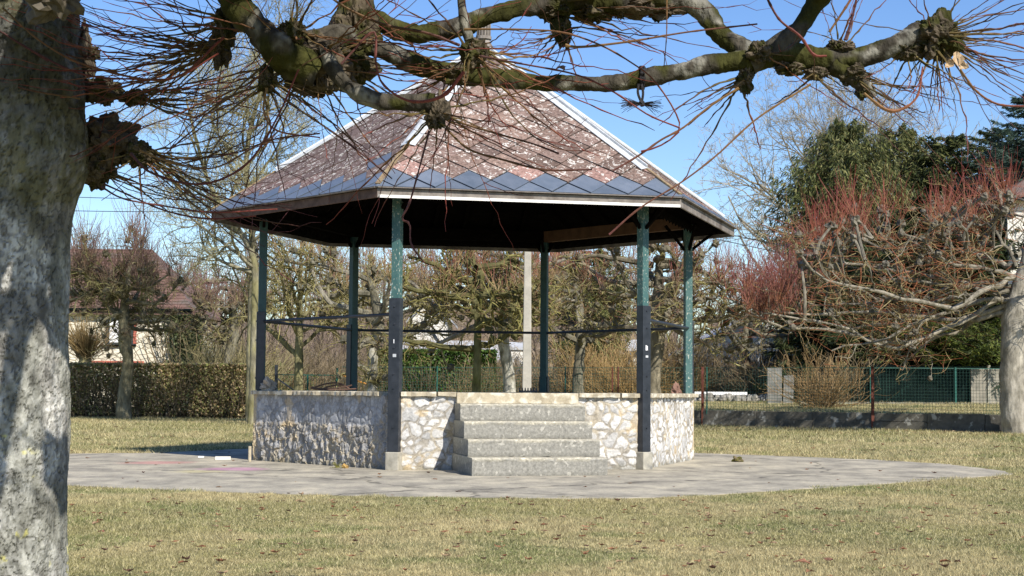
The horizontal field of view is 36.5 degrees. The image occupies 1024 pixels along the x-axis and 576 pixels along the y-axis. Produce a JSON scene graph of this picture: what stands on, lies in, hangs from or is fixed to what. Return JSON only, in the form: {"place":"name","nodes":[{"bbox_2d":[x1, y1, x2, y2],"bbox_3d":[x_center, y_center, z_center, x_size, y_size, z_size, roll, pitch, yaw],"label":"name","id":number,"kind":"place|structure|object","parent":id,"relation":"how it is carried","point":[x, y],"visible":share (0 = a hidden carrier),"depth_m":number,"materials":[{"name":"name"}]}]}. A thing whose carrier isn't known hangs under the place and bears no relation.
{"place":"outdoors","nodes":[
{"label":"outdoors","id":0,"kind":"place"},
{"bbox_2d":[69,249,220,410],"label":"house","id":1,"kind":"structure","parent":0,"point":[139,348],"depth_m":72.00,"materials":[{"name":"white paint"}]},
{"bbox_2d":[105,318,136,346],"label":"window","id":2,"kind":"structure","parent":1,"relation":"in","point":[133,341],"depth_m":71.96,"materials":[{"name":"white glass"}]},
{"bbox_2d":[406,299,457,339],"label":"house","id":3,"kind":"structure","parent":0,"point":[440,323],"depth_m":96.06,"materials":[{"name":"white paint"}]},
{"bbox_2d":[219,309,677,388],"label":"hill","id":4,"kind":"structure","parent":0,"point":[510,338],"depth_m":150.95,"materials":[{"name":"brown plant"}]},
{"bbox_2d":[71,227,778,389],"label":"distant wood","id":5,"kind":"object","parent":4,"relation":"on","point":[343,346],"visible":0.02,"depth_m":117.48,"materials":[{"name":"brown plant"}]},
{"bbox_2d":[519,388,536,391],"bbox_3d":[0.288,1.836,27.940,0.340,0.080,0.040,0,-4,0],"label":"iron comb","id":6,"kind":"object","parent":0,"point":[527,390],"visible":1,"depth_m":27.93,"materials":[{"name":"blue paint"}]},
{"bbox_2d":[67,448,1012,498],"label":"pavement","id":7,"kind":"structure","parent":0,"point":[709,474],"depth_m":20.14,"materials":[{"name":"grey concrete"}]},
{"bbox_2d":[215,456,230,459],"bbox_3d":[-4.569,2.689,24.528,0.243,0.052,0.122,1,-4,-9],"label":"white block","id":8,"kind":"object","parent":7,"relation":"on","point":[222,457],"depth_m":24.48,"materials":[{"name":"white"}]},
{"bbox_2d":[248,446,251,461],"bbox_3d":[-4.036,2.555,23.884,0.049,0.240,0.051,0,-4,0],"label":"wooden stake","id":9,"kind":"object","parent":7,"relation":"on","point":[249,453],"visible":1,"depth_m":23.86,"materials":[{"name":"brown wood"}]},
{"bbox_2d":[210,24,736,475],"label":"bandstand","id":10,"kind":"structure","parent":7,"relation":"on","point":[543,432],"depth_m":22.85,"materials":[{"name":"stone"}]},
{"bbox_2d":[259,376,276,390],"bbox_3d":[-3.851,1.569,24.453,0.263,0.361,0.272,-3,-5,44],"label":"stone","id":11,"kind":"object","parent":10,"relation":"on","point":[267,384],"visible":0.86,"depth_m":24.36,"materials":[{"name":"grey stone"}]},
{"bbox_2d":[311,382,355,390],"bbox_3d":[-2.753,1.518,23.950,0.701,0.132,0.022,0,-4,0],"label":"dead branch","id":12,"kind":"object","parent":10,"relation":"on","point":[332,389],"visible":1,"depth_m":23.94,"materials":[{"name":"brown wood"}]},
{"bbox_2d":[671,381,681,392],"bbox_3d":[2.748,1.714,25.915,0.184,0.318,0.163,0,-4,0],"label":"stone","id":13,"kind":"object","parent":10,"relation":"on","point":[675,388],"visible":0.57,"depth_m":25.86,"materials":[{"name":"stone"}]},
{"bbox_2d":[731,456,743,461],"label":"moss clump","id":14,"kind":"object","parent":7,"relation":"on","point":[738,459],"visible":0.94,"depth_m":25.13,"materials":[{"name":"green plant"}]},
{"bbox_2d":[67,399,1023,575],"bbox_3d":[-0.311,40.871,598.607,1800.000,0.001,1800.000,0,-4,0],"label":"ground","id":15,"kind":"structure","parent":0,"point":[570,538],"depth_m":12.76,"materials":[{"name":"plant"}]},
{"bbox_2d":[68,314,116,394],"bbox_3d":[-17.144,2.991,61.867,2.854,4.227,2.687,0,-4,0],"label":"willow bush","id":16,"kind":"object","parent":15,"relation":"on","point":[80,343],"visible":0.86,"depth_m":61.69,"materials":[{"name":"brown plant"}]},
{"bbox_2d":[69,190,204,418],"bbox_3d":[-14.082,0.465,55.771,5.988,8.730,5.631,4,-5,-44],"label":"pollard tree","id":17,"kind":"object","parent":15,"relation":"on","point":[146,281],"visible":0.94,"depth_m":55.65,"materials":[{"name":"brown plant"}]},
{"bbox_2d":[69,361,278,418],"bbox_3d":[-14.566,3.882,59.499,10.884,2.184,3.014,0,-4,8],"label":"clipped hedge","id":18,"kind":"object","parent":15,"relation":"on","point":[177,391],"visible":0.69,"depth_m":58.84,"materials":[{"name":"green plant"}]},
{"bbox_2d":[132,313,245,375],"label":"thicket","id":19,"kind":"object","parent":15,"relation":"on","point":[184,338],"visible":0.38,"depth_m":71.50,"materials":[{"name":"brown plant"}]},
{"bbox_2d":[104,7,329,424],"bbox_3d":[-9.220,-2.390,49.650,7.855,13.663,7.255,-1,-4,23],"label":"walnut tree","id":20,"kind":"object","parent":15,"relation":"on","point":[251,262],"visible":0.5,"depth_m":49.01,"materials":[{"name":"brown plant"}]},
{"bbox_2d":[92,0,346,421],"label":"walnut tree","id":21,"kind":"object","parent":15,"relation":"on","point":[279,146],"visible":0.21,"depth_m":50.40,"materials":[{"name":"brown plant"}]},
{"bbox_2d":[152,235,295,408],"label":"pollard tree","id":22,"kind":"object","parent":15,"relation":"on","point":[204,303],"visible":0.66,"depth_m":63.29,"materials":[{"name":"brown plant"}]},
{"bbox_2d":[161,329,292,408],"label":"thicket","id":23,"kind":"object","parent":15,"relation":"on","point":[189,354],"visible":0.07,"depth_m":65.52,"materials":[{"name":"brown plant"}]},
{"bbox_2d":[166,319,315,415],"bbox_3d":[-11.425,3.184,64.035,6.850,4.306,6.950,-1,-4,22],"label":"thicket","id":24,"kind":"object","parent":15,"relation":"on","point":[242,359],"visible":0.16,"depth_m":63.61,"materials":[{"name":"brown plant"}]},
{"bbox_2d":[199,314,290,364],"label":"thicket","id":25,"kind":"object","parent":15,"relation":"on","point":[221,349],"visible":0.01,"depth_m":74.44,"materials":[{"name":"brown plant"}]},
{"bbox_2d":[239,355,319,390],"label":"evergreen bush","id":26,"kind":"object","parent":15,"relation":"on","point":[288,389],"visible":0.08,"depth_m":66.04,"materials":[{"name":"green plant"}]},
{"bbox_2d":[236,331,364,390],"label":"thicket","id":27,"kind":"object","parent":15,"relation":"on","point":[311,373],"visible":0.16,"depth_m":67.49,"materials":[{"name":"brown plant"}]},
{"bbox_2d":[275,365,337,390],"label":"garden gate","id":28,"kind":"structure","parent":15,"relation":"on","point":[277,374],"depth_m":56.39,"materials":[{"name":"metal"}]},
{"bbox_2d":[179,183,436,389],"bbox_3d":[-7.187,0.481,53.090,9.091,8.413,8.975,0,-4,0],"label":"walnut tree","id":29,"kind":"object","parent":15,"relation":"on","point":[300,344],"visible":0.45,"depth_m":52.94,"materials":[{"name":"brown plant"}]},
{"bbox_2d":[271,328,387,390],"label":"thicket","id":30,"kind":"object","parent":15,"relation":"on","point":[331,361],"visible":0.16,"depth_m":69.38,"materials":[{"name":"brown plant"}]},
{"bbox_2d":[251,231,473,390],"bbox_3d":[-4.558,1.049,50.043,7.184,6.933,6.346,3,-5,-34],"label":"pollard tree","id":31,"kind":"object","parent":15,"relation":"on","point":[371,277],"visible":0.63,"depth_m":49.74,"materials":[{"name":"brown plant"}]},
{"bbox_2d":[321,312,482,390],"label":"thicket","id":32,"kind":"object","parent":15,"relation":"on","point":[406,346],"visible":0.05,"depth_m":81.63,"materials":[{"name":"brown plant"}]},
{"bbox_2d":[363,348,502,391],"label":"laurel hedge","id":33,"kind":"object","parent":15,"relation":"on","point":[449,357],"visible":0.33,"depth_m":71.98,"materials":[{"name":"green plant"}]},
{"bbox_2d":[403,340,500,367],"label":"garden shed","id":34,"kind":"structure","parent":15,"relation":"on","point":[498,359],"depth_m":88.28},
{"bbox_2d":[364,248,582,391],"bbox_3d":[-1.135,0.783,44.027,6.192,6.730,5.967,0,-4,0],"label":"pollard tree","id":35,"kind":"object","parent":15,"relation":"on","point":[476,293],"visible":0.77,"depth_m":43.47,"materials":[{"name":"brown plant"}]},
{"bbox_2d":[415,325,537,364],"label":"thicket","id":36,"kind":"object","parent":15,"relation":"on","point":[465,343],"visible":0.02,"depth_m":83.97,"materials":[{"name":"brown plant"}]},
{"bbox_2d":[432,353,521,391],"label":"evergreen bush","id":37,"kind":"object","parent":15,"relation":"on","point":[490,386],"visible":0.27,"depth_m":67.60,"materials":[{"name":"green plant"}]},
{"bbox_2d":[370,249,608,391],"bbox_3d":[-0.373,0.166,46.870,6.646,8.343,6.628,-2,-5,36],"label":"pollard tree","id":38,"kind":"object","parent":15,"relation":"on","point":[509,382],"visible":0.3,"depth_m":46.53,"materials":[{"name":"brown plant"}]},
{"bbox_2d":[454,334,539,389],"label":"thicket","id":39,"kind":"object","parent":15,"relation":"on","point":[517,360],"visible":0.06,"depth_m":73.50,"materials":[{"name":"brown plant"}]},
{"bbox_2d":[0,0,1023,575],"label":"lime tree","id":40,"kind":"object","parent":15,"relation":"on","point":[56,150],"visible":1,"depth_m":6.10,"materials":[{"name":"grey plant"}]},
{"bbox_2d":[621,66,662,112],"bbox_3d":[0.532,-0.822,6.447,0.184,0.215,0.147,0,-4,0],"label":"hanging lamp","id":41,"kind":"object","parent":40,"relation":"attached to","point":[641,85],"visible":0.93,"depth_m":6.42,"materials":[{"name":"grey metal"}]},
{"bbox_2d":[509,342,522,383],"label":"outbuilding","id":42,"kind":"structure","parent":15,"relation":"on","point":[518,345],"depth_m":83.95,"materials":[{"name":"white paint"}]},
{"bbox_2d":[522,252,530,390],"bbox_3d":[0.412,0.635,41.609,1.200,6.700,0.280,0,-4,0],"label":"utility pole","id":43,"kind":"object","parent":15,"relation":"on","point":[526,379],"visible":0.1,"depth_m":41.54,"materials":[{"name":"concrete"}]},
{"bbox_2d":[93,211,193,211],"bbox_3d":[-12.534,-2.960,51.033,31.567,2.110,0.022,-2,-5,36],"label":"overhead wire","id":44,"kind":"object","parent":43,"relation":"attached to","point":[137,211],"visible":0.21,"depth_m":50.91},
{"bbox_2d":[79,197,225,199],"bbox_3d":[-12.692,-3.292,51.055,31.341,2.573,0.022,-2,-5,36],"label":"overhead wire","id":45,"kind":"object","parent":43,"relation":"attached to","point":[140,198],"visible":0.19,"depth_m":50.81,"materials":[{"name":"black metal"}]},
{"bbox_2d":[734,235,968,281],"bbox_3d":[15.405,-0.723,55.908,40.663,1.530,0.022,4,-5,-44],"label":"overhead wire","id":46,"kind":"object","parent":43,"relation":"attached to","point":[796,248],"visible":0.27,"depth_m":48.93,"materials":[{"name":"black metal"}]},
{"bbox_2d":[715,238,1007,294],"bbox_3d":[15.252,-0.590,55.899,40.874,1.599,0.022,4,-5,-44],"label":"overhead wire","id":47,"kind":"object","parent":43,"relation":"attached to","point":[795,255],"visible":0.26,"depth_m":49.56,"materials":[{"name":"black metal"}]},
{"bbox_2d":[70,417,1023,575],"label":"leaf litter","id":48,"kind":"object","parent":15,"relation":"on","point":[529,558],"visible":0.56,"depth_m":12.41,"materials":[{"name":"brown plant"}]},
{"bbox_2d":[485,340,614,392],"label":"thicket","id":49,"kind":"object","parent":15,"relation":"on","point":[552,377],"visible":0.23,"depth_m":69.36,"materials":[{"name":"brown plant"}]},
{"bbox_2d":[486,250,677,392],"bbox_3d":[2.300,1.328,55.175,7.751,7.165,6.670,0,-4,0],"label":"pollard tree","id":50,"kind":"object","parent":15,"relation":"on","point":[579,362],"visible":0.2,"depth_m":55.49,"materials":[{"name":"brown plant"}]},
{"bbox_2d":[513,322,663,392],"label":"thicket","id":51,"kind":"object","parent":15,"relation":"on","point":[587,364],"visible":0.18,"depth_m":69.18,"materials":[{"name":"brown plant"}]},
{"bbox_2d":[622,340,636,378],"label":"outbuilding","id":52,"kind":"structure","parent":15,"relation":"on","point":[634,346],"depth_m":84.23,"materials":[{"name":"white paint"}]},
{"bbox_2d":[560,335,704,392],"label":"thicket","id":53,"kind":"object","parent":15,"relation":"on","point":[623,388],"visible":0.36,"depth_m":65.46,"materials":[{"name":"brown plant"}]},
{"bbox_2d":[532,206,777,392],"bbox_3d":[4.271,0.598,48.088,7.585,7.730,6.590,2,-4,-20],"label":"pollard tree","id":54,"kind":"object","parent":15,"relation":"on","point":[663,298],"visible":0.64,"depth_m":47.80,"materials":[{"name":"brown plant"}]},
{"bbox_2d":[341,366,999,429],"bbox_3d":[16.679,3.235,44.869,50.828,1.990,3.156,-2,-4,30],"label":"wire fence","id":55,"kind":"object","parent":15,"relation":"on","point":[872,402],"visible":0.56,"depth_m":50.66,"materials":[{"name":"green metal"}]},
{"bbox_2d":[609,319,759,392],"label":"thicket","id":56,"kind":"object","parent":15,"relation":"on","point":[677,365],"visible":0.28,"depth_m":67.28,"materials":[{"name":"brown plant"}]},
{"bbox_2d":[662,225,854,379],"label":"pollard tree","id":57,"kind":"object","parent":15,"relation":"on","point":[751,348],"visible":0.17,"depth_m":66.33,"materials":[{"name":"brown plant"}]},
{"bbox_2d":[793,558,809,563],"bbox_3d":[1.861,1.756,9.975,0.072,0.032,0.089,3,-4,-31],"label":"fallen leaf","id":58,"kind":"object","parent":15,"relation":"on","point":[803,560],"visible":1,"depth_m":9.98,"materials":[{"name":"brown plant"}]},
{"bbox_2d":[694,410,1001,432],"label":"wall","id":59,"kind":"structure","parent":15,"relation":"on","point":[956,422],"depth_m":49.20,"materials":[{"name":"grey stone"}]},
{"bbox_2d":[698,146,1023,433],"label":"pollard tree","id":60,"kind":"object","parent":15,"relation":"on","point":[1008,311],"visible":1,"depth_m":45.02,"materials":[{"name":"brown plant"}]},
{"bbox_2d":[70,0,1023,344],"label":"sky","id":61,"kind":"structure","parent":0,"point":[671,157],"materials":[{"name":"blue"}]},
{"bbox_2d":[694,402,998,414],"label":"garden terrain","id":62,"kind":"structure","parent":0,"point":[885,411],"depth_m":53.96,"materials":[{"name":"soil"}]},
{"bbox_2d":[548,249,636,386],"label":"spruce tree","id":63,"kind":"object","parent":62,"relation":"on","point":[602,312],"visible":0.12,"depth_m":77.49,"materials":[{"name":"green plant"}]},
{"bbox_2d":[675,335,758,396],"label":"thicket","id":64,"kind":"object","parent":62,"relation":"on","point":[711,379],"visible":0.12,"depth_m":71.42,"materials":[{"name":"brown plant"}]},
{"bbox_2d":[694,391,765,401],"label":"wall","id":65,"kind":"structure","parent":62,"relation":"on","point":[741,396],"depth_m":63.34,"materials":[{"name":"white paint"}]},
{"bbox_2d":[668,319,795,388],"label":"house","id":66,"kind":"structure","parent":62,"relation":"on","point":[735,331],"depth_m":79.99,"materials":[{"name":"white paint"}]},
{"bbox_2d":[699,333,786,396],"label":"thicket","id":67,"kind":"object","parent":62,"relation":"on","point":[748,385],"visible":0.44,"depth_m":65.50,"materials":[{"name":"brown plant"}]},
{"bbox_2d":[767,368,781,403],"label":"concrete slab","id":68,"kind":"structure","parent":62,"relation":"on","point":[770,395],"depth_m":59.84,"materials":[{"name":"grey concrete"}]},
{"bbox_2d":[731,343,833,401],"bbox_3d":[11.635,3.566,64.123,5.231,3.220,5.030,0,-4,0],"label":"thicket","id":69,"kind":"object","parent":62,"relation":"on","point":[776,364],"visible":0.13,"depth_m":63.61,"materials":[{"name":"brown plant"}]},
{"bbox_2d":[782,375,793,403],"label":"concrete slab","id":70,"kind":"structure","parent":62,"relation":"on","point":[785,386],"depth_m":59.83,"materials":[{"name":"grey concrete"}]},
{"bbox_2d":[751,280,902,400],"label":"yew tree","id":71,"kind":"object","parent":62,"relation":"on","point":[830,342],"visible":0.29,"depth_m":62.78,"materials":[{"name":"green plant"}]},
{"bbox_2d":[757,338,897,408],"bbox_3d":[10.956,3.001,55.122,5.226,2.933,4.163,0,-4,0],"label":"bare shrub","id":72,"kind":"object","parent":62,"relation":"on","point":[815,400],"visible":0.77,"depth_m":54.64,"materials":[{"name":"brown plant"}]},
{"bbox_2d":[750,116,923,368],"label":"deciduous tree","id":73,"kind":"object","parent":62,"relation":"on","point":[844,149],"visible":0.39,"depth_m":71.50,"materials":[{"name":"green plant"}]},
{"bbox_2d":[677,31,1004,331],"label":"bare tree","id":74,"kind":"object","parent":62,"relation":"on","point":[764,188],"visible":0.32,"depth_m":94.85,"materials":[{"name":"grey plant"}]},
{"bbox_2d":[792,339,909,401],"bbox_3d":[13.608,3.469,62.095,5.221,2.998,5.098,0,-4,0],"label":"thicket","id":75,"kind":"object","parent":62,"relation":"on","point":[852,390],"visible":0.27,"depth_m":61.36,"materials":[{"name":"brown plant"}]},
{"bbox_2d":[807,213,947,366],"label":"yew tree","id":76,"kind":"object","parent":62,"relation":"on","point":[856,256],"visible":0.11,"depth_m":63.83,"materials":[{"name":"green plant"}]},
{"bbox_2d":[801,402,994,403],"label":"garden kerb","id":77,"kind":"structure","parent":62,"relation":"on","point":[895,402],"depth_m":58.59,"materials":[{"name":"concrete"}]},
{"bbox_2d":[862,122,954,214],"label":"spruce tree","id":78,"kind":"object","parent":62,"relation":"on","point":[905,143],"visible":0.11,"depth_m":75.83,"materials":[{"name":"green plant"}]},
{"bbox_2d":[833,366,999,403],"bbox_3d":[15.430,3.684,58.267,6.818,1.451,0.070,0,-4,0],"label":"wire fence","id":79,"kind":"object","parent":62,"relation":"on","point":[955,377],"visible":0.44,"depth_m":58.29,"materials":[{"name":"green metal"}]},
{"bbox_2d":[859,362,974,402],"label":"fence","id":80,"kind":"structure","parent":62,"relation":"on","point":[890,390],"depth_m":60.37,"materials":[{"name":"green metal"}]},
{"bbox_2d":[860,191,998,376],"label":"yew tree","id":81,"kind":"object","parent":62,"relation":"on","point":[917,204],"visible":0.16,"depth_m":63.27,"materials":[{"name":"green plant"}]},
{"bbox_2d":[864,317,1000,369],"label":"yew tree","id":82,"kind":"object","parent":62,"relation":"on","point":[977,355],"visible":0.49,"depth_m":60.29,"materials":[{"name":"green plant"}]},
{"bbox_2d":[884,133,1000,213],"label":"spruce tree","id":83,"kind":"object","parent":62,"relation":"on","point":[951,147],"visible":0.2,"depth_m":73.84,"materials":[{"name":"green plant"}]},
{"bbox_2d":[909,127,1022,205],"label":"spruce tree","id":84,"kind":"object","parent":62,"relation":"on","point":[982,148],"visible":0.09,"depth_m":72.16,"materials":[{"name":"green plant"}]},
{"bbox_2d":[911,202,1023,393],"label":"yew tree","id":85,"kind":"object","parent":62,"relation":"on","point":[1002,250],"visible":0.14,"depth_m":61.95,"materials":[{"name":"green plant"}]},
{"bbox_2d":[970,365,999,402],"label":"panel wall","id":86,"kind":"structure","parent":62,"relation":"on","point":[983,385],"depth_m":60.14,"materials":[{"name":"concrete"}]},
{"bbox_2d":[959,92,1023,322],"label":"spruce tree","id":87,"kind":"object","parent":62,"relation":"on","point":[1009,135],"visible":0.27,"depth_m":66.17,"materials":[{"name":"green plant"}]},
{"bbox_2d":[970,178,1023,401],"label":"house","id":88,"kind":"structure","parent":62,"relation":"on","point":[1007,226],"depth_m":62.33,"materials":[{"name":"white ceramic"}]}
]}

